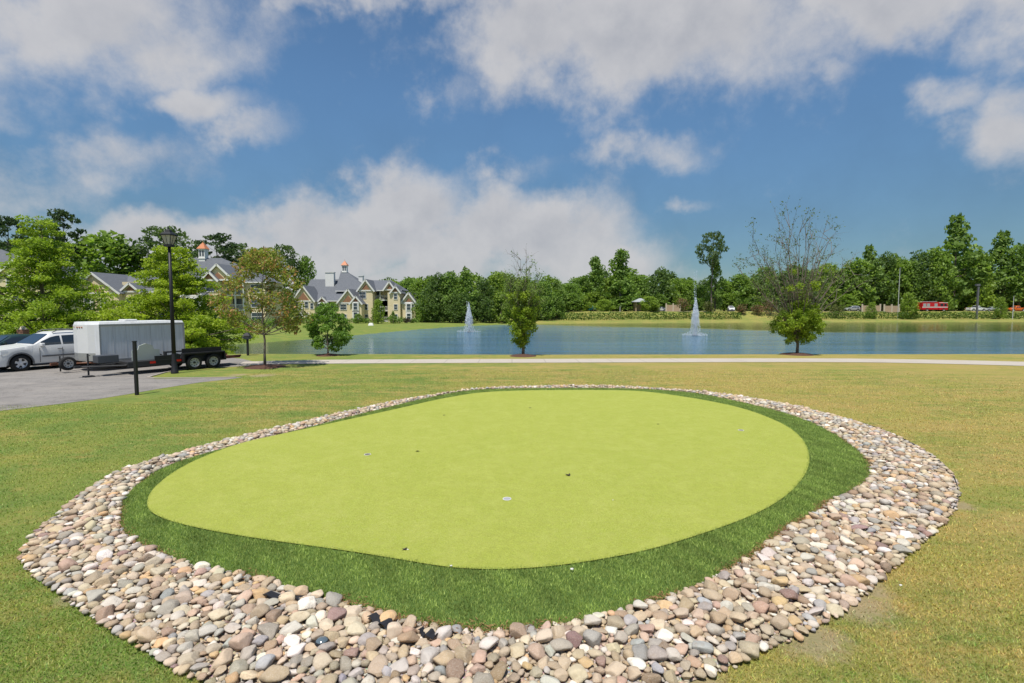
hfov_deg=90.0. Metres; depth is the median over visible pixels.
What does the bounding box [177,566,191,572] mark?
river stone
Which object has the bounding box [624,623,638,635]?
river stone
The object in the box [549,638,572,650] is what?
river stone
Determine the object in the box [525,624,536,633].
river stone
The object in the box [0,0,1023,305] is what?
sky
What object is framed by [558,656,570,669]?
river stone
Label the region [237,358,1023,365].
path
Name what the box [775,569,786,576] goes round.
river stone
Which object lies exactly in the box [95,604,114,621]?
river stone
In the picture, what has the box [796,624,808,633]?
river stone
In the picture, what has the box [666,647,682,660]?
river stone
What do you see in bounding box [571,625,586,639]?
river stone
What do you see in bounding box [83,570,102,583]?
river stone
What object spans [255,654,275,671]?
river stone
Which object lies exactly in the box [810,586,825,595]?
river stone
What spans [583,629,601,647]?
river stone
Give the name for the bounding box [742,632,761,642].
river stone
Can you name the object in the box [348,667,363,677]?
river stone
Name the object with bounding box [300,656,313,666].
river stone
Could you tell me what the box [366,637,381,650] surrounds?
river stone
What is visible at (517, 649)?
river stone
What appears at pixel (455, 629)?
river stone
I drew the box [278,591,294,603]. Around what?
river stone
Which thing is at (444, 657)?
river stone
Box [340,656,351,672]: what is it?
river stone
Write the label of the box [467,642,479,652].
river stone
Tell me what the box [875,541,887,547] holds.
river stone
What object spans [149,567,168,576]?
river stone
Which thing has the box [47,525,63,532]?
river stone
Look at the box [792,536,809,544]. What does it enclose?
river stone
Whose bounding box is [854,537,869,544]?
river stone
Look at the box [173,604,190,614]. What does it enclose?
river stone
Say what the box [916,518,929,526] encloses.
river stone
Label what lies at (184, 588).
river stone
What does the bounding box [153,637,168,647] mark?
river stone
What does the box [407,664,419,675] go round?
river stone
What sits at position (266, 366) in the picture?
mulch mound
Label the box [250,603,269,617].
river stone
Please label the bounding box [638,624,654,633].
river stone
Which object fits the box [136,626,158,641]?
river stone
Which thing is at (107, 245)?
broadleaf tree
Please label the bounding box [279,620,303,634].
river stone
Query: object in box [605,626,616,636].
river stone
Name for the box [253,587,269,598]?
river stone
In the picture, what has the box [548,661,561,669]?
river stone
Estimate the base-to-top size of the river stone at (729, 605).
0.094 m
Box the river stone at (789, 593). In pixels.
[779,588,798,599]
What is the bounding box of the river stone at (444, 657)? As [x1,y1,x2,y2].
[433,650,454,666]
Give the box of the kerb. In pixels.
[146,366,235,378]
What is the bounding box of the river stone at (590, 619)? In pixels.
[584,614,601,624]
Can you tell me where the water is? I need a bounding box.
[225,322,1023,354]
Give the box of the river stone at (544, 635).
[535,628,552,642]
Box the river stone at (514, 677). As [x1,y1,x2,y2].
[507,672,520,682]
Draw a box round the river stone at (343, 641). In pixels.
[337,636,349,647]
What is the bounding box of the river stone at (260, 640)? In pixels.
[252,635,268,645]
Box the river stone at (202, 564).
[194,561,209,569]
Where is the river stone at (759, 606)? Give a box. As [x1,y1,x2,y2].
[752,600,769,613]
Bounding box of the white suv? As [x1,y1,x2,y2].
[0,328,99,370]
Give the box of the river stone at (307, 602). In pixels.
[297,596,316,609]
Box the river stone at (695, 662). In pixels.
[686,655,701,667]
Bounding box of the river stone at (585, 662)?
[578,656,593,668]
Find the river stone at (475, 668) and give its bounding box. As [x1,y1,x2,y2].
[469,663,485,674]
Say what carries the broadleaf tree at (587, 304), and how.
on the ground at (1002, 375)
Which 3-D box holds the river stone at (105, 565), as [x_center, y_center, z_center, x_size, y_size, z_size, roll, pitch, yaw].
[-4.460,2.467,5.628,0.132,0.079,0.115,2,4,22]
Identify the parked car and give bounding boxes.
[0,334,31,345]
[844,306,860,310]
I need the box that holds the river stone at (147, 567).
[142,563,154,570]
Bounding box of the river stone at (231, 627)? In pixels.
[223,622,240,632]
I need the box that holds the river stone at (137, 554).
[132,552,143,556]
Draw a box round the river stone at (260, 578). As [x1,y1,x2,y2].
[252,575,266,582]
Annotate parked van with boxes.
[727,306,734,310]
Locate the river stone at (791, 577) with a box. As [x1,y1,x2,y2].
[786,573,797,581]
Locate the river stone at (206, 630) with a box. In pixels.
[199,624,217,637]
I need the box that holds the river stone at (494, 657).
[487,653,499,661]
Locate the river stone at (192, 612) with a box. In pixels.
[187,608,199,616]
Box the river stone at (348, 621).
[344,616,361,625]
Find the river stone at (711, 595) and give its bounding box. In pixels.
[701,589,722,600]
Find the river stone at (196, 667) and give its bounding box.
[190,662,209,671]
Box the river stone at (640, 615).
[633,611,647,620]
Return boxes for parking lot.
[0,358,248,410]
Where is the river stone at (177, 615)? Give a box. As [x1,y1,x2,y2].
[170,610,185,620]
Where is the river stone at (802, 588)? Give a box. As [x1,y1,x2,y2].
[795,585,810,591]
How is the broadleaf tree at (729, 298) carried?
on the ground at (1002, 375)
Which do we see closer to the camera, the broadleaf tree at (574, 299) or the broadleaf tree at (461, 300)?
the broadleaf tree at (461, 300)
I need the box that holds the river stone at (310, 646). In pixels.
[304,642,316,651]
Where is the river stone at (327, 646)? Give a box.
[317,642,336,651]
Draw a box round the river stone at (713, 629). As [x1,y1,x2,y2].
[706,623,724,635]
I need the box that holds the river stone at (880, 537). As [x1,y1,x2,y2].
[873,534,885,541]
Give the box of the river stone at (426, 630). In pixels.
[424,626,436,639]
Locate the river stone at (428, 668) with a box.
[421,662,433,675]
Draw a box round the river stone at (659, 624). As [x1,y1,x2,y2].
[649,619,664,630]
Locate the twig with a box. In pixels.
[223,588,249,607]
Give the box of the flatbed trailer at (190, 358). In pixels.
[73,343,240,377]
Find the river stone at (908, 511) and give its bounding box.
[906,509,919,513]
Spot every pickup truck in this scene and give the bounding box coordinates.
[965,306,986,310]
[1007,306,1023,310]
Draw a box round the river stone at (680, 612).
[673,607,688,618]
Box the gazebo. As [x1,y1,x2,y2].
[632,298,647,310]
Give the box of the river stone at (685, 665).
[680,660,690,670]
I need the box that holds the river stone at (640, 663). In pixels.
[627,657,645,669]
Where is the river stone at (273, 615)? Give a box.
[265,609,281,621]
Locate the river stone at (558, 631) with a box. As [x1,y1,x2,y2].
[550,625,566,639]
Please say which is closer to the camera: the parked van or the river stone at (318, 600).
the river stone at (318, 600)
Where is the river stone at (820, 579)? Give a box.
[811,575,829,583]
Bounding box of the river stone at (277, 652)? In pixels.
[266,647,282,659]
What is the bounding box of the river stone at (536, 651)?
[527,643,545,660]
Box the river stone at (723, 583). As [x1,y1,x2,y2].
[719,579,730,586]
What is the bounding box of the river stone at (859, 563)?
[848,558,864,567]
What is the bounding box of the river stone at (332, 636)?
[324,631,339,641]
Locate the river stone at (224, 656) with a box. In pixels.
[211,648,232,669]
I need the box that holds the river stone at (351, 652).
[343,647,358,657]
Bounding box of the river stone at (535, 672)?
[529,666,542,677]
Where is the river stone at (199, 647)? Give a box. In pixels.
[192,643,205,652]
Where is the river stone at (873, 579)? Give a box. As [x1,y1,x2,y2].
[866,575,877,584]
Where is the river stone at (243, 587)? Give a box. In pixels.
[237,583,251,590]
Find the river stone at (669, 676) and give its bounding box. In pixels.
[663,669,677,682]
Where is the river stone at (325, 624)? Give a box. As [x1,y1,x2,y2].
[319,618,333,630]
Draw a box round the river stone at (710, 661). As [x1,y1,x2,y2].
[702,657,716,667]
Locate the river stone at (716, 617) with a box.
[709,611,726,623]
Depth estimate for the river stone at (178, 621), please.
4.61 m
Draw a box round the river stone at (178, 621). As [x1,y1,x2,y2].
[172,617,188,625]
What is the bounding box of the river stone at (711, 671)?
[704,664,717,677]
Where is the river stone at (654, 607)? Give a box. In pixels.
[647,603,660,611]
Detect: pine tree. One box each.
[0,215,36,251]
[39,208,87,259]
[127,225,200,267]
[189,232,249,265]
[220,242,257,266]
[266,244,302,287]
[695,231,729,309]
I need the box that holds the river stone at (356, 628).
[347,621,365,636]
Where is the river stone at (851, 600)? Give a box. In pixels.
[841,593,858,605]
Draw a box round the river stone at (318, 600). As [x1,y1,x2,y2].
[315,598,324,605]
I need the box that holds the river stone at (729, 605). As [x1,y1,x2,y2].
[720,600,733,610]
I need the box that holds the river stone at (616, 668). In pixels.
[604,661,626,676]
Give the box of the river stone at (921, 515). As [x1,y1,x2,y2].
[916,513,926,518]
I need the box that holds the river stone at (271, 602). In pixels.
[264,598,278,605]
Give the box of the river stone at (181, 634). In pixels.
[176,630,188,638]
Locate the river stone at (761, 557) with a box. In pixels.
[756,553,771,563]
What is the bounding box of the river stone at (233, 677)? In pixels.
[225,671,238,682]
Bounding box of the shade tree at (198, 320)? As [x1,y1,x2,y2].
[89,245,258,353]
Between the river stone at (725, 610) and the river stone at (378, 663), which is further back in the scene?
the river stone at (725, 610)
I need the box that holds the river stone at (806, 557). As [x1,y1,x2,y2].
[800,552,814,561]
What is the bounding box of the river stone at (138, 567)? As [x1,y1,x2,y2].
[131,563,144,571]
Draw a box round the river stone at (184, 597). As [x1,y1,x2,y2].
[174,590,192,605]
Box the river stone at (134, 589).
[125,586,142,593]
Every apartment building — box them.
[0,249,87,324]
[80,243,283,324]
[294,261,417,321]
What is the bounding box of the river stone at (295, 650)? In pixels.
[286,642,305,657]
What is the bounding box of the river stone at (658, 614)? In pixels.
[653,610,667,620]
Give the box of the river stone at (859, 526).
[851,524,867,529]
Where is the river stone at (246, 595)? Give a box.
[236,590,252,600]
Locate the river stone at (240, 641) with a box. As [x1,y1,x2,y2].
[228,632,253,649]
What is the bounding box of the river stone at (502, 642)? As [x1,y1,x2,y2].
[497,638,507,648]
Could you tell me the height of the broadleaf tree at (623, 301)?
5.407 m
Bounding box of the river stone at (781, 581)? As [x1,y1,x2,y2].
[771,576,788,586]
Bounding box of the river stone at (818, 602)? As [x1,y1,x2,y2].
[813,599,826,611]
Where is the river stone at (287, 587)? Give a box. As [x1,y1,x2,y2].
[283,584,295,590]
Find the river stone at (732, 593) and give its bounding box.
[722,587,739,600]
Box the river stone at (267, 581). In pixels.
[260,576,275,586]
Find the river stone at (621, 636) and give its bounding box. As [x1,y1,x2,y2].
[614,630,627,642]
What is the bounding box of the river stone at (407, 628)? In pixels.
[403,626,415,632]
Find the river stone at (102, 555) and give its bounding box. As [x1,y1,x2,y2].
[96,549,112,561]
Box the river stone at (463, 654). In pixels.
[454,646,472,665]
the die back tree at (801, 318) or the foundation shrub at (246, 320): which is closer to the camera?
the die back tree at (801, 318)
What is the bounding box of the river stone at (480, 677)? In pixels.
[472,671,493,682]
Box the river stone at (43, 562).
[39,556,60,566]
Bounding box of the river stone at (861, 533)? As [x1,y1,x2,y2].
[854,528,868,537]
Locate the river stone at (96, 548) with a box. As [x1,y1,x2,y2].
[91,545,103,551]
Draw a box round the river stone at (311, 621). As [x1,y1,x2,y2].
[306,615,318,628]
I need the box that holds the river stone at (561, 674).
[554,668,568,681]
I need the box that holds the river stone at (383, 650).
[378,645,387,654]
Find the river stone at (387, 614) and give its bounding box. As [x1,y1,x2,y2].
[380,610,396,627]
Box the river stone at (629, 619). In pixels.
[623,614,637,624]
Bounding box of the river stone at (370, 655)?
[366,651,378,660]
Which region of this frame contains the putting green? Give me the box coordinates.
[147,390,808,568]
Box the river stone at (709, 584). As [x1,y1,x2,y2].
[704,580,717,591]
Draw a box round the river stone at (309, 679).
[302,676,315,682]
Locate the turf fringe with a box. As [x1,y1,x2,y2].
[120,388,868,631]
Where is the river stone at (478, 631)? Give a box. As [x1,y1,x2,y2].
[473,627,485,639]
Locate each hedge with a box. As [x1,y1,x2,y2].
[560,311,741,319]
[822,311,976,318]
[978,311,1023,318]
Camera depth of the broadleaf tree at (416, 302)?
130.80 m
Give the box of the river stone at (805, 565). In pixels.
[799,562,815,569]
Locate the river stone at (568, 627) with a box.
[564,625,573,630]
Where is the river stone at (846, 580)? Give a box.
[840,574,858,586]
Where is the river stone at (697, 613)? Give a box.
[691,608,703,619]
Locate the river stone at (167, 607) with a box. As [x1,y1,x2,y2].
[155,599,179,615]
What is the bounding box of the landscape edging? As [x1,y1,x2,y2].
[863,423,958,508]
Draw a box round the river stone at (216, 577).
[209,573,225,582]
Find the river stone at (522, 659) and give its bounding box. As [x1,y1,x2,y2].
[518,656,528,667]
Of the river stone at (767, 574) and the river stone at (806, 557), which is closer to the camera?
the river stone at (767, 574)
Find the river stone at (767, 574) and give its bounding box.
[759,570,773,579]
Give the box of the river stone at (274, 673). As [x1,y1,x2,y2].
[259,665,289,682]
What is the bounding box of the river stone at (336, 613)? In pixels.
[327,607,346,620]
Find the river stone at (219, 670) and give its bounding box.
[213,664,226,676]
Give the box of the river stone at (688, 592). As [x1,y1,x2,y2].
[681,588,694,597]
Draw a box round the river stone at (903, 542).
[897,538,910,546]
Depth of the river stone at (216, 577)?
5.32 m
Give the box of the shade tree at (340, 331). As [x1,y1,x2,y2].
[303,302,353,352]
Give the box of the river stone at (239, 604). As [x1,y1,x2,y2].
[230,598,244,609]
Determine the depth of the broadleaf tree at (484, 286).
128.88 m
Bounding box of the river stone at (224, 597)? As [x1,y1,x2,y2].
[219,593,231,601]
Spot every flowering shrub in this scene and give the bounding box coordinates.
[675,297,691,310]
[702,301,714,311]
[735,304,747,313]
[751,304,765,314]
[761,299,777,314]
[829,303,845,317]
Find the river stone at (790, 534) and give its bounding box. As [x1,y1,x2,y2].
[780,531,794,538]
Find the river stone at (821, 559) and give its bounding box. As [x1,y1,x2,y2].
[814,555,827,563]
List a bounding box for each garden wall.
[665,303,680,310]
[861,304,880,311]
[883,304,899,311]
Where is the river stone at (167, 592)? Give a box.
[160,588,174,598]
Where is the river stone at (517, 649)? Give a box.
[509,642,524,658]
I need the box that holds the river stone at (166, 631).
[161,627,175,636]
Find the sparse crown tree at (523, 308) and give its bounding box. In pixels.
[497,247,547,353]
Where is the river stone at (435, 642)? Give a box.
[428,638,441,646]
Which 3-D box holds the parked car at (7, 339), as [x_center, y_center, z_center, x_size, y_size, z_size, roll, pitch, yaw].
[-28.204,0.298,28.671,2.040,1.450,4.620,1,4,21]
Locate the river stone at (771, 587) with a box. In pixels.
[757,582,774,591]
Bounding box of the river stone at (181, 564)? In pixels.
[174,562,189,567]
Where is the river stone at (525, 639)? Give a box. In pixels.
[520,635,530,644]
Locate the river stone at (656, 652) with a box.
[647,645,667,660]
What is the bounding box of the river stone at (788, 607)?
[783,603,796,611]
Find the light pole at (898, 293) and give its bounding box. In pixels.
[897,273,899,315]
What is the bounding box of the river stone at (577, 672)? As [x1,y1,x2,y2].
[567,663,588,682]
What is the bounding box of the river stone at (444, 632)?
[435,625,451,639]
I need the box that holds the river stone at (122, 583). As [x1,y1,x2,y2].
[117,579,134,587]
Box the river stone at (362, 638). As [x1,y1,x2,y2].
[357,632,375,645]
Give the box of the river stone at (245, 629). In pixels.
[239,627,255,634]
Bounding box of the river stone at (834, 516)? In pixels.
[828,513,841,519]
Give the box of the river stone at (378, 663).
[367,654,387,675]
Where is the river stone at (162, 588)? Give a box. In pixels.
[150,585,169,593]
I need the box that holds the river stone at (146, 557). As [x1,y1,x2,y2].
[136,553,154,561]
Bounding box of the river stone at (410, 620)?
[402,615,416,627]
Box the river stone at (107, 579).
[94,575,115,586]
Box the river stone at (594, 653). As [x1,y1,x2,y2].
[587,649,603,658]
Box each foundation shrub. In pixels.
[239,317,256,325]
[265,317,281,327]
[362,318,371,322]
[393,317,404,322]
[403,317,411,322]
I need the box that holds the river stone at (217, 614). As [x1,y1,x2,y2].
[208,608,229,620]
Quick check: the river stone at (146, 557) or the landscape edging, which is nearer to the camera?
the river stone at (146, 557)
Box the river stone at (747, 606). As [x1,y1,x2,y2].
[741,602,754,610]
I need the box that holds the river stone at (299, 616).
[290,610,310,622]
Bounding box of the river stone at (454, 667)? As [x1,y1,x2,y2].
[446,658,463,678]
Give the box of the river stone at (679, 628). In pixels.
[674,623,690,634]
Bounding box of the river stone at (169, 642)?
[162,637,176,649]
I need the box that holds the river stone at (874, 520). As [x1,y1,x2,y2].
[867,517,882,524]
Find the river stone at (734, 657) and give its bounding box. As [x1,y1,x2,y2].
[728,651,742,663]
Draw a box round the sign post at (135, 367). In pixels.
[132,341,138,394]
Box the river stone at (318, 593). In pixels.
[311,589,323,597]
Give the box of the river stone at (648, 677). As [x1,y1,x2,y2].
[641,672,661,682]
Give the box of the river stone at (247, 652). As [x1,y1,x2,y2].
[240,644,256,659]
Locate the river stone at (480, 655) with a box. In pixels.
[471,649,486,664]
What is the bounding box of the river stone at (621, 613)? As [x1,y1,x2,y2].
[615,610,627,619]
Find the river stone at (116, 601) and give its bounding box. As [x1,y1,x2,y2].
[100,596,122,607]
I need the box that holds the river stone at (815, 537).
[810,534,819,541]
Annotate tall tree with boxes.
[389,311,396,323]
[452,266,480,322]
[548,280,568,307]
[705,255,726,309]
[827,268,854,306]
[852,244,889,306]
[925,212,992,310]
[973,230,1023,306]
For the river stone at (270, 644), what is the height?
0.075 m
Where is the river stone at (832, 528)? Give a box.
[827,525,839,533]
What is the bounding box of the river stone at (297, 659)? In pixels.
[289,654,302,664]
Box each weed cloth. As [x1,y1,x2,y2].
[263,590,303,598]
[367,612,392,627]
[418,627,437,639]
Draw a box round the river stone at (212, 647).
[206,643,221,653]
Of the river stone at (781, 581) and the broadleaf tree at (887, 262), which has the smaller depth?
the river stone at (781, 581)
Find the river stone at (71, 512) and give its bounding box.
[62,508,77,516]
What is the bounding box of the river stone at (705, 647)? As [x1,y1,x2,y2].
[692,641,713,653]
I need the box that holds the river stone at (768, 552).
[760,547,776,556]
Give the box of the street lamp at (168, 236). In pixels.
[159,227,178,373]
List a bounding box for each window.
[251,299,256,307]
[251,312,257,319]
[353,303,357,309]
[406,304,410,309]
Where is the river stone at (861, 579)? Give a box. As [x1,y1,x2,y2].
[851,574,869,584]
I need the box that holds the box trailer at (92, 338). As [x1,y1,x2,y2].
[50,319,184,371]
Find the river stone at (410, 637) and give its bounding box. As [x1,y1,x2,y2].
[397,631,419,642]
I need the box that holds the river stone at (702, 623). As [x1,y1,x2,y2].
[694,619,707,627]
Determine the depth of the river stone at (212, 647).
4.26 m
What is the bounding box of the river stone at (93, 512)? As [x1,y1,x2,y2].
[82,508,98,516]
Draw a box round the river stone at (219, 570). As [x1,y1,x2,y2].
[212,568,224,574]
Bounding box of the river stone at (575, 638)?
[566,631,582,648]
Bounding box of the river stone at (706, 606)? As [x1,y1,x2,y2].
[697,601,712,611]
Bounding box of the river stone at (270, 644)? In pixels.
[264,640,277,651]
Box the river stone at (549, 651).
[544,644,555,656]
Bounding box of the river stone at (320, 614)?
[315,610,326,622]
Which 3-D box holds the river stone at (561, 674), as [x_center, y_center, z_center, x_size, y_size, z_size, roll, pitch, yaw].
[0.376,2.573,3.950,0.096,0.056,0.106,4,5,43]
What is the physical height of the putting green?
0.027 m
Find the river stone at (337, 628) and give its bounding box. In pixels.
[328,625,345,631]
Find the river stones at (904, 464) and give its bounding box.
[16,384,961,682]
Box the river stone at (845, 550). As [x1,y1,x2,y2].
[836,546,850,554]
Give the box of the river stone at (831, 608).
[826,603,843,616]
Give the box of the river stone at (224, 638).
[219,635,231,641]
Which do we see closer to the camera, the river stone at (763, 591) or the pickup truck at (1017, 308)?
the river stone at (763, 591)
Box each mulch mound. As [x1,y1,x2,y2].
[243,364,285,368]
[316,353,339,356]
[510,354,535,356]
[780,352,813,355]
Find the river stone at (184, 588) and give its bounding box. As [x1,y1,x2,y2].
[178,585,189,592]
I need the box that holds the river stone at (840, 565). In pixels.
[833,560,846,571]
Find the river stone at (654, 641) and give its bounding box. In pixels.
[647,638,661,645]
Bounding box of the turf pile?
[119,387,872,630]
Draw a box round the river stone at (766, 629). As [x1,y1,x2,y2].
[760,624,773,635]
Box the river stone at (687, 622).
[682,619,693,625]
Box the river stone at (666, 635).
[654,628,673,641]
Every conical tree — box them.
[578,275,591,307]
[583,256,608,305]
[601,248,641,310]
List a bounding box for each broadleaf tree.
[66,241,98,267]
[70,229,143,280]
[106,238,157,275]
[255,247,290,296]
[283,289,296,318]
[291,254,316,294]
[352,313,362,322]
[371,298,385,323]
[398,278,418,292]
[406,276,430,321]
[411,297,429,321]
[416,299,430,322]
[418,271,450,322]
[423,292,446,322]
[434,270,462,322]
[443,293,464,322]
[446,292,475,322]
[454,269,483,320]
[471,277,498,321]
[472,297,495,322]
[481,271,509,321]
[490,291,510,322]
[501,275,524,320]
[524,280,540,314]
[535,280,556,319]
[536,295,555,320]
[538,275,565,307]
[551,292,565,317]
[561,283,582,305]
[563,283,585,311]
[564,293,582,311]
[567,277,581,310]
[574,294,591,310]
[583,291,605,310]
[593,299,614,311]
[599,271,621,292]
[600,278,621,306]
[609,267,648,298]
[611,295,639,310]
[621,275,649,305]
[637,274,661,294]
[640,296,661,310]
[642,266,678,306]
[647,294,671,310]
[656,271,688,298]
[664,278,690,307]
[667,292,683,304]
[676,278,698,310]
[688,285,710,308]
[690,298,705,310]
[698,278,721,309]
[712,280,738,310]
[720,292,739,309]
[722,273,756,307]
[729,297,753,310]
[740,278,770,310]
[744,299,758,310]
[750,266,782,306]
[751,292,779,310]
[767,271,795,303]
[773,262,820,304]
[805,270,831,302]
[811,295,827,309]
[816,262,843,310]
[819,293,845,310]
[832,294,860,310]
[836,257,875,305]
[864,302,876,316]
[865,250,903,310]
[878,253,914,308]
[893,260,930,310]
[898,292,919,318]
[899,249,948,310]
[918,246,958,310]
[945,292,989,310]
[950,251,999,310]
[955,251,996,309]
[992,297,1008,318]
[993,243,1023,308]
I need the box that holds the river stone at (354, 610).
[343,605,362,617]
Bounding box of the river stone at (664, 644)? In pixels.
[659,640,669,649]
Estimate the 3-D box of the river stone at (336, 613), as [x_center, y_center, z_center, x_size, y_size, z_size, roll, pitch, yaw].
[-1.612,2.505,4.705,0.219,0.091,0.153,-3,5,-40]
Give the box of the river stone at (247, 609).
[241,603,255,614]
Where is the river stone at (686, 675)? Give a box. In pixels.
[681,671,692,679]
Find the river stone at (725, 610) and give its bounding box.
[718,606,730,617]
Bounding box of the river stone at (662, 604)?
[657,600,672,608]
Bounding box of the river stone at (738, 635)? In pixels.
[733,631,745,639]
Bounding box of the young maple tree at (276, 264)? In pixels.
[207,246,315,363]
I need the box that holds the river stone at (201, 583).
[193,579,206,586]
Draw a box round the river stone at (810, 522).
[802,519,815,526]
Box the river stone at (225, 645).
[222,637,231,648]
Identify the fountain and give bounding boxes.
[457,301,480,332]
[684,272,707,335]
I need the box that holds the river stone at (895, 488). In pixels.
[891,486,902,490]
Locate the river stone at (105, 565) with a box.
[98,561,111,569]
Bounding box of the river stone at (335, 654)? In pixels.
[330,650,341,658]
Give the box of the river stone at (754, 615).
[746,611,759,618]
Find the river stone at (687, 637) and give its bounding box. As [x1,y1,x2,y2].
[681,632,695,642]
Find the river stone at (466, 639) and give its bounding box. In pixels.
[461,634,472,644]
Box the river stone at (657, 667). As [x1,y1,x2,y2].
[651,661,663,673]
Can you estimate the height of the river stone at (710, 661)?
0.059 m
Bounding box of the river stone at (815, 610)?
[808,606,823,614]
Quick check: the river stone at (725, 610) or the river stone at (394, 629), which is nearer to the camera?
the river stone at (394, 629)
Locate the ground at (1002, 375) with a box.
[0,309,1023,682]
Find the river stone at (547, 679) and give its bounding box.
[540,675,559,682]
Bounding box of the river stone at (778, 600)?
[771,596,787,606]
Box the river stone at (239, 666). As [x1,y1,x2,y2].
[229,659,248,674]
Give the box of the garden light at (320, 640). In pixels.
[314,636,328,646]
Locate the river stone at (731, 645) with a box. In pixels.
[725,641,736,650]
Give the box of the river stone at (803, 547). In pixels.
[796,544,811,552]
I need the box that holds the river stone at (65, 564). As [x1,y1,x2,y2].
[58,558,78,572]
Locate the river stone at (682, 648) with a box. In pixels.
[674,643,688,655]
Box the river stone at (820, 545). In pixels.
[809,542,827,548]
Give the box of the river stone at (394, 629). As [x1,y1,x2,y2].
[386,622,402,639]
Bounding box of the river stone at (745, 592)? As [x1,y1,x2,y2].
[741,587,751,595]
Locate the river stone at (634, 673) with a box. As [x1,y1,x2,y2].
[628,666,641,680]
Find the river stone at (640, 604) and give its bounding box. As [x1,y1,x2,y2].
[633,600,647,608]
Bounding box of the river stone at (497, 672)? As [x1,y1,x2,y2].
[489,660,506,681]
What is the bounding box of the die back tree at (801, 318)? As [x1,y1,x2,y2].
[732,198,876,351]
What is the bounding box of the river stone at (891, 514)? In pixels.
[883,510,899,519]
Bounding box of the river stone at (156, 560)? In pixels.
[144,556,164,565]
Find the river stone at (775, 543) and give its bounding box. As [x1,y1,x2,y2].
[763,539,779,546]
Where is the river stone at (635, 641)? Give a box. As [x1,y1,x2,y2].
[630,638,644,644]
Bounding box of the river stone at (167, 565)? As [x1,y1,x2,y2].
[158,563,171,568]
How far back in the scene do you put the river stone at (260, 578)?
5.38 m
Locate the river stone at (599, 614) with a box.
[593,612,604,617]
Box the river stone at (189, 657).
[177,651,200,666]
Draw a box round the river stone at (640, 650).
[632,643,647,660]
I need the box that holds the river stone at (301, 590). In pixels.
[294,585,308,595]
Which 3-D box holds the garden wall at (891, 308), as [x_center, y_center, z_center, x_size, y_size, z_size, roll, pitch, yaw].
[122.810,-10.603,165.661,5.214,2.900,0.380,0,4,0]
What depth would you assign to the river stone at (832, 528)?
6.53 m
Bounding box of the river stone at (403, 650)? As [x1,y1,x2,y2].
[398,644,408,658]
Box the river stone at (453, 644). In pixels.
[447,638,462,650]
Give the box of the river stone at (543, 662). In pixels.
[538,656,548,669]
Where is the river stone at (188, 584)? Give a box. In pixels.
[177,581,192,589]
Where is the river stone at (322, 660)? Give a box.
[312,652,332,671]
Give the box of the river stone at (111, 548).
[98,546,113,551]
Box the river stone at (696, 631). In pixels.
[690,625,703,637]
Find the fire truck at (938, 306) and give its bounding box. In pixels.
[917,302,947,310]
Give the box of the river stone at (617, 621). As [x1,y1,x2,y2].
[607,615,625,628]
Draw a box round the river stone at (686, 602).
[678,596,693,612]
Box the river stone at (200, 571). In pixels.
[194,568,206,575]
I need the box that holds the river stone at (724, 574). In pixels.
[717,570,729,579]
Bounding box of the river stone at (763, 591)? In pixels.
[758,586,771,599]
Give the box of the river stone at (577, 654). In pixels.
[572,649,584,659]
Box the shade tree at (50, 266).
[0,214,133,334]
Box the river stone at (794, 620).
[788,615,802,625]
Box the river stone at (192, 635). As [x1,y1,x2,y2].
[184,629,199,641]
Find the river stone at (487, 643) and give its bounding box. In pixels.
[479,636,498,649]
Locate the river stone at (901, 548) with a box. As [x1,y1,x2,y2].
[892,544,912,553]
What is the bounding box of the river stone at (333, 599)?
[326,591,342,606]
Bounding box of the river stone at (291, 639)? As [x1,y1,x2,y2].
[284,634,299,645]
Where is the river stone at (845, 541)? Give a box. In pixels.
[840,536,855,546]
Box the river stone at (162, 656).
[155,651,171,661]
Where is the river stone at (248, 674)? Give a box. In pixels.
[240,670,257,679]
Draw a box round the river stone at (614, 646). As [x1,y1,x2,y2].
[605,642,620,652]
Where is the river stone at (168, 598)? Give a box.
[161,595,175,604]
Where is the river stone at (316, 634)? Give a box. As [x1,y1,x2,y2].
[310,628,323,640]
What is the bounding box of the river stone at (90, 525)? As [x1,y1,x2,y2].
[84,520,96,531]
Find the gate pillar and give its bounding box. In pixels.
[17,326,29,333]
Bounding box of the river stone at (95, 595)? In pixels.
[86,589,105,602]
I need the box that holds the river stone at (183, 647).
[176,641,192,653]
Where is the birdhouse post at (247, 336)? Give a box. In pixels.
[242,333,252,355]
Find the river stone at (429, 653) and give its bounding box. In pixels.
[420,646,439,664]
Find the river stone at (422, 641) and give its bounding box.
[415,638,427,647]
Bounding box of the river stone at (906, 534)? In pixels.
[899,530,913,538]
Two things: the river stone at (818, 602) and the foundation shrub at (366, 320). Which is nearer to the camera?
the river stone at (818, 602)
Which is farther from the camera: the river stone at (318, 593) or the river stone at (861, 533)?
the river stone at (861, 533)
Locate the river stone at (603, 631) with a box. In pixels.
[592,628,607,633]
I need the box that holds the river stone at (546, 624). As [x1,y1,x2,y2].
[539,621,550,630]
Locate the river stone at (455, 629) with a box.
[451,624,462,633]
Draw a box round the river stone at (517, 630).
[509,622,527,638]
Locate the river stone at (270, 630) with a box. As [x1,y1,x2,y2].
[257,622,278,639]
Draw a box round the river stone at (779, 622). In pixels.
[770,614,788,630]
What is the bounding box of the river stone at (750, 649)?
[738,640,758,659]
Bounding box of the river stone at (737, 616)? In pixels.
[729,611,747,622]
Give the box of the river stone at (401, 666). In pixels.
[389,657,408,673]
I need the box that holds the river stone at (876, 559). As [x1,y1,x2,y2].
[863,555,880,563]

